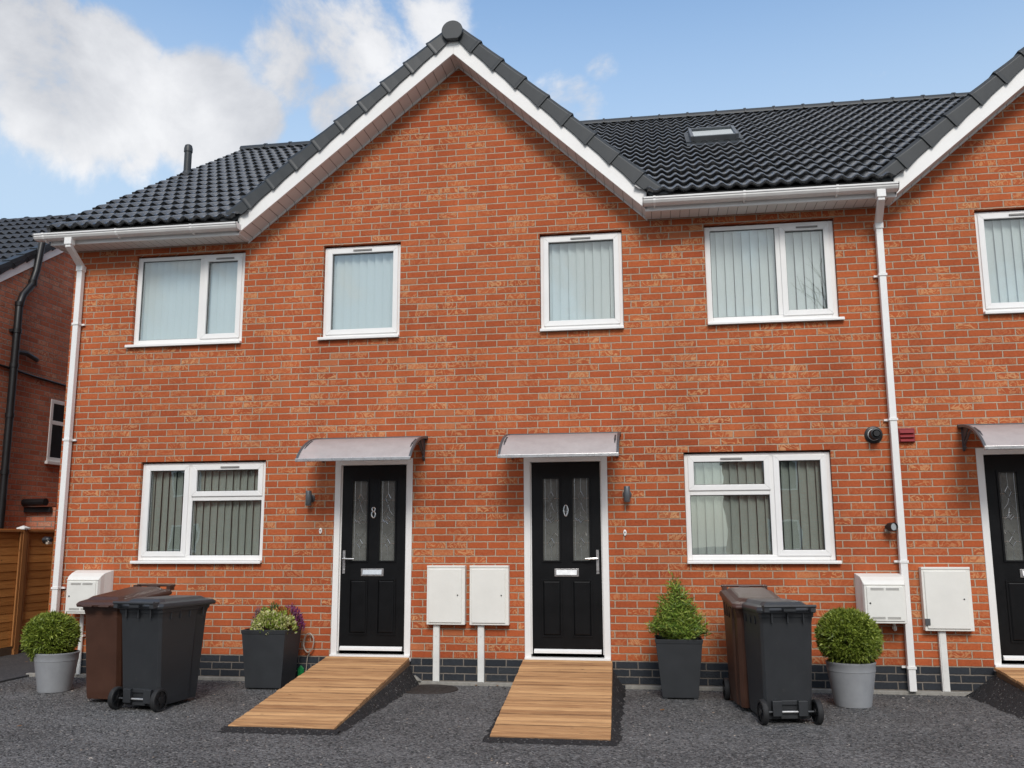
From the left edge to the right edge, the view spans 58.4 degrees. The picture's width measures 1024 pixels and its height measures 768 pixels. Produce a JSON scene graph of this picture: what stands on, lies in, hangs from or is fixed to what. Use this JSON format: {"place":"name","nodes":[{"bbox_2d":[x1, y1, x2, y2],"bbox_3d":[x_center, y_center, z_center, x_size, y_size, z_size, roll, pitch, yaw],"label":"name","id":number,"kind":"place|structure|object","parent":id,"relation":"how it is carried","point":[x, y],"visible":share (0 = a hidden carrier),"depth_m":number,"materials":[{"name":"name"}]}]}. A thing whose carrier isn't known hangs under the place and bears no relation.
{"place":"outdoors","nodes":[
{"label":"outdoors","id":0,"kind":"place"},
{"bbox_2d":[0,652,34,679],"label":"side path","id":1,"kind":"structure","parent":0,"point":[14,665],"depth_m":11.00,"materials":[{"name":"grey concrete"}]},
{"bbox_2d":[0,526,54,656],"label":"timber fence","id":2,"kind":"object","parent":1,"relation":"on","point":[26,557],"visible":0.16,"depth_m":12.25,"materials":[{"name":"orange wood"}]},
{"bbox_2d":[0,676,1023,767],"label":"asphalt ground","id":3,"kind":"structure","parent":0,"point":[475,732],"depth_m":6.98,"materials":[{"name":"grey gravel"}]},
{"bbox_2d":[0,674,28,682],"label":"path edging","id":4,"kind":"object","parent":3,"relation":"on","point":[13,678],"visible":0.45,"depth_m":9.96,"materials":[{"name":"grey concrete"}]},
{"bbox_2d":[0,214,77,528],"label":"neighbouring house","id":5,"kind":"structure","parent":3,"relation":"on","point":[37,279],"depth_m":13.56,"materials":[{"name":"red brick"}]},
{"bbox_2d":[45,399,64,465],"bbox_3d":[-6.968,0.773,14.206,0.110,0.990,0.770,-2,-10,9],"label":"window","id":6,"kind":"structure","parent":5,"relation":"in","point":[56,420],"depth_m":14.01,"materials":[{"name":"white plastic"}]},
{"bbox_2d":[34,650,79,692],"bbox_3d":[-4.608,2.900,9.248,0.426,0.380,0.426,-2,-10,9],"label":"plant pot","id":7,"kind":"object","parent":3,"relation":"on","point":[54,673],"visible":0.88,"depth_m":9.10,"materials":[{"name":"grey plastic"}]},
{"bbox_2d":[19,610,81,661],"bbox_3d":[-4.701,2.574,9.350,0.605,0.552,0.581,-2,-10,9],"label":"ball shrub","id":8,"kind":"object","parent":7,"relation":"in","point":[54,632],"visible":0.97,"depth_m":9.20,"materials":[{"name":"green plant"}]},
{"bbox_2d":[76,584,175,698],"bbox_3d":[-3.758,2.497,8.879,0.496,1.047,0.953,-2,-10,13],"label":"wheelie bin","id":9,"kind":"object","parent":3,"relation":"on","point":[104,667],"visible":0.38,"depth_m":8.55,"materials":[{"name":"brown plastic"}]},
{"bbox_2d":[108,595,215,711],"bbox_3d":[-3.232,2.472,8.519,0.496,0.971,0.953,-3,-10,17],"label":"wheelie bin","id":10,"kind":"object","parent":3,"relation":"on","point":[162,639],"visible":1,"depth_m":8.24,"materials":[{"name":"grey plastic"}]},
{"bbox_2d":[241,626,302,689],"bbox_3d":[-2.487,2.821,9.462,0.476,0.588,0.476,-2,-10,8],"label":"tall planter","id":11,"kind":"object","parent":3,"relation":"on","point":[270,659],"visible":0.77,"depth_m":9.27,"materials":[{"name":"grey plastic"}]},
{"bbox_2d":[250,605,262,629],"bbox_3d":[-2.638,2.436,9.511,0.163,0.313,0.179,-2,-10,9],"label":"lilac heather","id":12,"kind":"object","parent":11,"relation":"in","point":[258,610],"visible":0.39,"depth_m":9.49,"materials":[{"name":"purple plant"}]},
{"bbox_2d":[250,608,283,634],"bbox_3d":[-2.498,2.443,9.416,0.405,0.267,0.307,-2,-10,9],"label":"variegated plant","id":13,"kind":"object","parent":11,"relation":"in","point":[262,620],"visible":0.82,"depth_m":9.37,"materials":[{"name":"green plant"}]},
{"bbox_2d":[268,601,280,610],"bbox_3d":[-2.498,2.443,9.615,0.248,0.333,0.212,-2,-10,9],"label":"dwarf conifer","id":14,"kind":"object","parent":11,"relation":"in","point":[272,606],"visible":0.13,"depth_m":9.62,"materials":[{"name":"green plant"}]},
{"bbox_2d":[267,606,296,630],"bbox_3d":[-2.398,2.446,9.518,0.340,0.294,0.263,-2,-10,9],"label":"orange leaved plant","id":15,"kind":"object","parent":11,"relation":"in","point":[283,609],"visible":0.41,"depth_m":9.50,"materials":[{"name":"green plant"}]},
{"bbox_2d":[270,610,297,633],"bbox_3d":[-2.359,2.451,9.442,0.311,0.258,0.317,-2,-10,9],"label":"trailing plant","id":16,"kind":"object","parent":11,"relation":"in","point":[286,623],"visible":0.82,"depth_m":9.38,"materials":[{"name":"green plant"}]},
{"bbox_2d":[280,603,305,630],"bbox_3d":[-2.318,2.446,9.608,0.344,0.323,0.282,-2,-10,9],"label":"purple heather","id":17,"kind":"object","parent":11,"relation":"on","point":[299,619],"visible":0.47,"depth_m":9.59,"materials":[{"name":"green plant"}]},
{"bbox_2d":[217,666,418,734],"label":"asphalt bank","id":18,"kind":"structure","parent":3,"relation":"on","point":[401,684],"depth_m":7.84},
{"bbox_2d":[228,656,409,728],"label":"wooden ramp","id":19,"kind":"structure","parent":3,"relation":"on","point":[331,692],"depth_m":8.21,"materials":[{"name":"brown wood"}]},
{"bbox_2d":[406,684,457,693],"bbox_3d":[-0.837,3.059,9.184,0.600,0.013,0.552,-2,-10,9],"label":"manhole cover","id":20,"kind":"object","parent":3,"relation":"on","point":[431,689],"visible":0.9,"depth_m":9.14,"materials":[{"name":"metal"}]},
{"bbox_2d":[33,20,1023,695],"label":"brick terrace","id":21,"kind":"structure","parent":3,"relation":"on","point":[465,252],"depth_m":9.90,"materials":[{"name":"brick"}]},
{"bbox_2d":[42,536,52,543],"bbox_3d":[-5.348,1.801,10.561,0.143,0.088,0.096,-7,-12,36],"label":"security light","id":22,"kind":"object","parent":21,"relation":"attached to","point":[47,540],"visible":1,"depth_m":10.54,"materials":[{"name":"black plastic"}]},
{"bbox_2d":[76,614,85,673],"bbox_3d":[-4.789,2.879,10.177,0.060,0.660,0.070,-2,-10,9],"label":"gas pipe","id":23,"kind":"object","parent":21,"relation":"attached to","point":[78,668],"visible":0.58,"depth_m":10.15,"materials":[{"name":"white plastic"}]},
{"bbox_2d":[65,570,113,613],"bbox_3d":[-4.711,2.310,10.168,0.449,0.469,0.249,-2,-10,9],"label":"gas meter box","id":24,"kind":"object","parent":21,"relation":"attached to","point":[83,585],"visible":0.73,"depth_m":10.07,"materials":[{"name":"beige plastic"}]},
{"bbox_2d":[66,582,95,611],"bbox_3d":[-4.729,2.334,10.047,0.334,0.322,0.015,-2,-10,9],"label":"door","id":25,"kind":"structure","parent":24,"relation":"in","point":[77,591],"depth_m":10.05,"materials":[{"name":"beige plastic"}]},
{"bbox_2d":[125,253,245,347],"bbox_3d":[-3.801,-0.981,10.756,1.424,1.115,0.200,-2,-10,9],"label":"window","id":26,"kind":"structure","parent":21,"relation":"in","point":[182,300],"depth_m":10.82,"materials":[{"name":"white plastic"}]},
{"bbox_2d":[130,461,265,563],"bbox_3d":[-3.498,1.440,10.296,1.540,1.135,0.190,-2,-10,9],"label":"window","id":27,"kind":"structure","parent":21,"relation":"in","point":[194,476],"depth_m":10.34,"materials":[{"name":"white plastic"}]},
{"bbox_2d":[297,665,303,675],"bbox_3d":[-2.249,3.062,9.740,0.070,0.134,0.045,-2,-10,9],"label":"plastic cover","id":28,"kind":"object","parent":21,"relation":"on","point":[300,669],"visible":0.52,"depth_m":9.74,"materials":[{"name":"green plastic"}]},
{"bbox_2d":[303,633,314,670],"bbox_3d":[-2.166,2.887,9.754,0.126,0.466,0.049,-2,-10,9],"label":"cable coil","id":29,"kind":"object","parent":21,"relation":"hanging from","point":[304,646],"visible":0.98,"depth_m":9.76,"materials":[{"name":"grey plastic"}]},
{"bbox_2d":[305,491,314,505],"bbox_3d":[-2.216,1.250,10.016,0.090,0.163,0.115,-2,-10,9],"label":"wall lamp","id":30,"kind":"object","parent":21,"relation":"attached to","point":[310,499],"visible":1,"depth_m":9.97,"materials":[{"name":"grey metal"}]},
{"bbox_2d":[317,244,400,339],"bbox_3d":[-1.719,-1.043,10.435,0.944,1.115,0.201,-2,-10,9],"label":"window","id":31,"kind":"structure","parent":21,"relation":"in","point":[362,287],"depth_m":10.50,"materials":[{"name":"white plastic"}]},
{"bbox_2d":[295,436,427,461],"bbox_3d":[-1.575,0.683,9.704,1.225,0.317,0.714,-2,-10,9],"label":"door canopy","id":32,"kind":"object","parent":21,"relation":"attached to","point":[358,449],"visible":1,"depth_m":9.49,"materials":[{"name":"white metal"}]},
{"bbox_2d":[339,465,406,651],"bbox_3d":[-1.504,1.864,9.878,0.715,1.966,0.106,-2,-10,9],"label":"door","id":33,"kind":"structure","parent":21,"relation":"in","point":[372,582],"depth_m":9.89,"materials":[{"name":"black plastic"}]},
{"bbox_2d":[433,625,439,680],"bbox_3d":[-0.789,2.802,9.560,0.066,0.575,0.053,-2,-10,9],"label":"cable conduit","id":34,"kind":"object","parent":21,"relation":"attached to","point":[436,652],"visible":1,"depth_m":9.54,"materials":[{"name":"white plastic"}]},
{"bbox_2d":[427,565,466,624],"bbox_3d":[-0.688,2.212,9.618,0.408,0.606,0.101,-2,-10,9],"label":"meter box","id":35,"kind":"object","parent":21,"relation":"attached to","point":[446,594],"visible":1,"depth_m":9.58,"materials":[{"name":"beige plastic"}]},
{"bbox_2d":[428,569,461,622],"bbox_3d":[-0.701,2.214,9.576,0.351,0.546,0.016,-2,-10,9],"label":"door","id":36,"kind":"structure","parent":35,"relation":"in","point":[445,585],"depth_m":9.57,"materials":[{"name":"beige plastic"}]},
{"bbox_2d":[478,625,484,681],"bbox_3d":[-0.321,2.788,9.487,0.066,0.575,0.053,-2,-10,9],"label":"cable conduit","id":37,"kind":"object","parent":21,"relation":"attached to","point":[481,653],"visible":1,"depth_m":9.47,"materials":[{"name":"white plastic"}]},
{"bbox_2d":[470,565,509,624],"bbox_3d":[-0.234,2.199,9.548,0.412,0.606,0.101,-2,-10,9],"label":"meter box","id":38,"kind":"object","parent":21,"relation":"attached to","point":[489,594],"visible":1,"depth_m":9.51,"materials":[{"name":"beige plastic"}]},
{"bbox_2d":[471,569,504,622],"bbox_3d":[-0.247,2.200,9.506,0.355,0.546,0.016,-2,-10,9],"label":"door","id":39,"kind":"structure","parent":38,"relation":"in","point":[488,585],"depth_m":9.50,"materials":[{"name":"beige plastic"}]},
{"bbox_2d":[497,432,620,458],"bbox_3d":[0.502,0.621,9.383,1.200,0.317,0.714,-2,-10,9],"label":"door canopy","id":40,"kind":"object","parent":21,"relation":"attached to","point":[581,444],"visible":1,"depth_m":9.16,"materials":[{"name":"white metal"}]},
{"bbox_2d":[531,462,602,654],"bbox_3d":[0.568,1.802,9.558,0.724,1.966,0.106,-2,-10,9],"label":"door","id":41,"kind":"structure","parent":21,"relation":"in","point":[567,560],"depth_m":9.57,"materials":[{"name":"black plastic"}]},
{"bbox_2d":[540,232,623,331],"bbox_3d":[0.761,-1.118,10.051,0.908,1.115,0.201,-2,-10,9],"label":"window","id":42,"kind":"structure","parent":21,"relation":"in","point":[562,298],"depth_m":10.11,"materials":[{"name":"white plastic"}]},
{"bbox_2d":[623,486,631,501],"bbox_3d":[1.192,1.142,9.490,0.090,0.163,0.115,-2,-10,9],"label":"wall lamp","id":43,"kind":"object","parent":21,"relation":"attached to","point":[627,494],"visible":1,"depth_m":9.44,"materials":[{"name":"grey metal"}]},
{"bbox_2d":[684,451,841,563],"bbox_3d":[2.535,1.258,9.364,1.505,1.135,0.191,-2,-10,9],"label":"window","id":44,"kind":"structure","parent":21,"relation":"in","point":[722,490],"depth_m":9.41,"materials":[{"name":"white plastic"}]},
{"bbox_2d":[704,221,844,324],"bbox_3d":[2.764,-1.179,9.741,1.386,1.115,0.200,-2,-10,9],"label":"window","id":45,"kind":"structure","parent":21,"relation":"in","point":[779,237],"depth_m":9.80,"materials":[{"name":"white plastic"}]},
{"bbox_2d":[864,426,882,443],"bbox_3d":[3.642,0.503,9.188,0.176,0.176,0.150,-2,-10,9],"label":"boiler flue","id":46,"kind":"object","parent":21,"relation":"attached to","point":[873,434],"visible":1,"depth_m":9.23,"materials":[{"name":"black plastic"}]},
{"bbox_2d":[854,573,907,623],"bbox_3d":[3.591,2.079,8.881,0.449,0.469,0.249,-2,-10,9],"label":"gas meter box","id":47,"kind":"object","parent":21,"relation":"attached to","point":[880,597],"visible":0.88,"depth_m":8.78,"materials":[{"name":"beige plastic"}]},
{"bbox_2d":[866,587,904,620],"bbox_3d":[3.573,2.103,8.760,0.334,0.322,0.015,-2,-10,9],"label":"door","id":48,"kind":"structure","parent":47,"relation":"in","point":[883,603],"depth_m":8.76,"materials":[{"name":"beige plastic"}]},
{"bbox_2d":[884,522,897,531],"bbox_3d":[3.724,1.408,9.019,0.086,0.088,0.127,2,-10,-15],"label":"security light","id":49,"kind":"object","parent":21,"relation":"attached to","point":[891,527],"visible":1,"depth_m":8.98,"materials":[{"name":"black plastic"}]},
{"bbox_2d":[898,428,914,441],"bbox_3d":[3.962,0.512,9.191,0.156,0.140,0.043,-2,-10,9],"label":"air vent","id":50,"kind":"object","parent":21,"relation":"attached to","point":[906,434],"visible":1,"depth_m":9.19,"materials":[{"name":"red plastic"}]},
{"bbox_2d":[937,631,950,691],"bbox_3d":[4.147,2.658,8.796,0.066,0.565,0.053,-2,-10,9],"label":"cable conduit","id":51,"kind":"object","parent":21,"relation":"attached to","point":[944,666],"visible":1,"depth_m":8.78,"materials":[{"name":"white plastic"}]},
{"bbox_2d":[919,567,974,630],"bbox_3d":[4.202,2.076,8.859,0.447,0.603,0.103,-2,-10,9],"label":"meter box","id":52,"kind":"object","parent":21,"relation":"attached to","point":[946,599],"visible":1,"depth_m":8.82,"materials":[{"name":"beige plastic"}]},
{"bbox_2d":[924,571,970,628],"bbox_3d":[4.190,2.077,8.818,0.388,0.543,0.016,-2,-10,9],"label":"door","id":53,"kind":"structure","parent":52,"relation":"in","point":[946,592],"depth_m":8.82,"materials":[{"name":"beige plastic"}]},
{"bbox_2d":[957,423,1023,450],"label":"door canopy","id":54,"kind":"object","parent":21,"relation":"attached to","point":[995,436],"visible":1,"depth_m":8.58,"materials":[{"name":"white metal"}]},
{"bbox_2d":[974,210,1023,314],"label":"window","id":55,"kind":"structure","parent":21,"relation":"in","point":[1007,303],"depth_m":9.45,"materials":[{"name":"white plastic"}]},
{"bbox_2d":[983,455,1023,660],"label":"door","id":56,"kind":"structure","parent":21,"relation":"in","point":[1004,474],"depth_m":8.94,"materials":[{"name":"black plastic"}]},
{"bbox_2d":[490,659,612,740],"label":"wooden ramp","id":57,"kind":"structure","parent":3,"relation":"on","point":[559,699],"depth_m":7.77,"materials":[{"name":"brown wood"}]},
{"bbox_2d":[482,671,625,745],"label":"asphalt bank","id":58,"kind":"structure","parent":3,"relation":"on","point":[618,695],"depth_m":6.88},
{"bbox_2d":[654,635,702,699],"bbox_3d":[1.599,2.708,8.772,0.447,0.549,0.447,-2,-10,8],"label":"tall planter","id":59,"kind":"object","parent":3,"relation":"on","point":[679,662],"visible":0.96,"depth_m":8.59,"materials":[{"name":"grey plastic"}]},
{"bbox_2d":[644,569,711,639],"bbox_3d":[1.587,2.156,8.848,0.654,0.740,0.645,-2,-10,9],"label":"pointed shrub","id":60,"kind":"object","parent":59,"relation":"on","point":[678,618],"visible":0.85,"depth_m":8.74,"materials":[{"name":"green plant"}]},
{"bbox_2d":[719,584,779,707],"bbox_3d":[2.194,2.372,8.288,0.496,1.047,0.953,-1,-10,5],"label":"wheelie bin","id":61,"kind":"object","parent":3,"relation":"on","point":[734,598],"visible":0.56,"depth_m":8.17,"materials":[{"name":"brown plastic"}]},
{"bbox_2d":[742,598,823,724],"bbox_3d":[2.240,2.331,7.812,0.496,0.971,0.953,0,-10,-2],"label":"wheelie bin","id":62,"kind":"object","parent":3,"relation":"on","point":[778,639],"visible":0.86,"depth_m":7.49,"materials":[{"name":"grey plastic"}]},
{"bbox_2d":[825,659,875,708],"bbox_3d":[3.062,2.696,8.253,0.435,0.388,0.435,-2,-10,9],"label":"plant pot","id":63,"kind":"object","parent":3,"relation":"on","point":[852,686],"visible":0.86,"depth_m":8.09,"materials":[{"name":"grey plastic"}]},
{"bbox_2d":[814,606,885,663],"bbox_3d":[3.056,2.301,8.311,0.621,0.582,0.631,-2,-10,9],"label":"ball shrub","id":64,"kind":"object","parent":63,"relation":"on","point":[848,635],"visible":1,"depth_m":8.16,"materials":[{"name":"green plant"}]},
{"bbox_2d":[966,676,1023,718],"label":"asphalt bank","id":65,"kind":"structure","parent":3,"relation":"on","point":[999,694],"depth_m":8.26,"materials":[{"name":"black asphalt"}]},
{"bbox_2d":[994,667,1023,690],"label":"wooden ramp","id":66,"kind":"structure","parent":3,"relation":"on","point":[1013,676],"depth_m":8.43,"materials":[{"name":"brown wood"}]},
{"bbox_2d":[0,0,1023,218],"label":"sky","id":67,"kind":"structure","parent":0,"point":[101,101],"materials":[{"name":"blue"}]}
]}

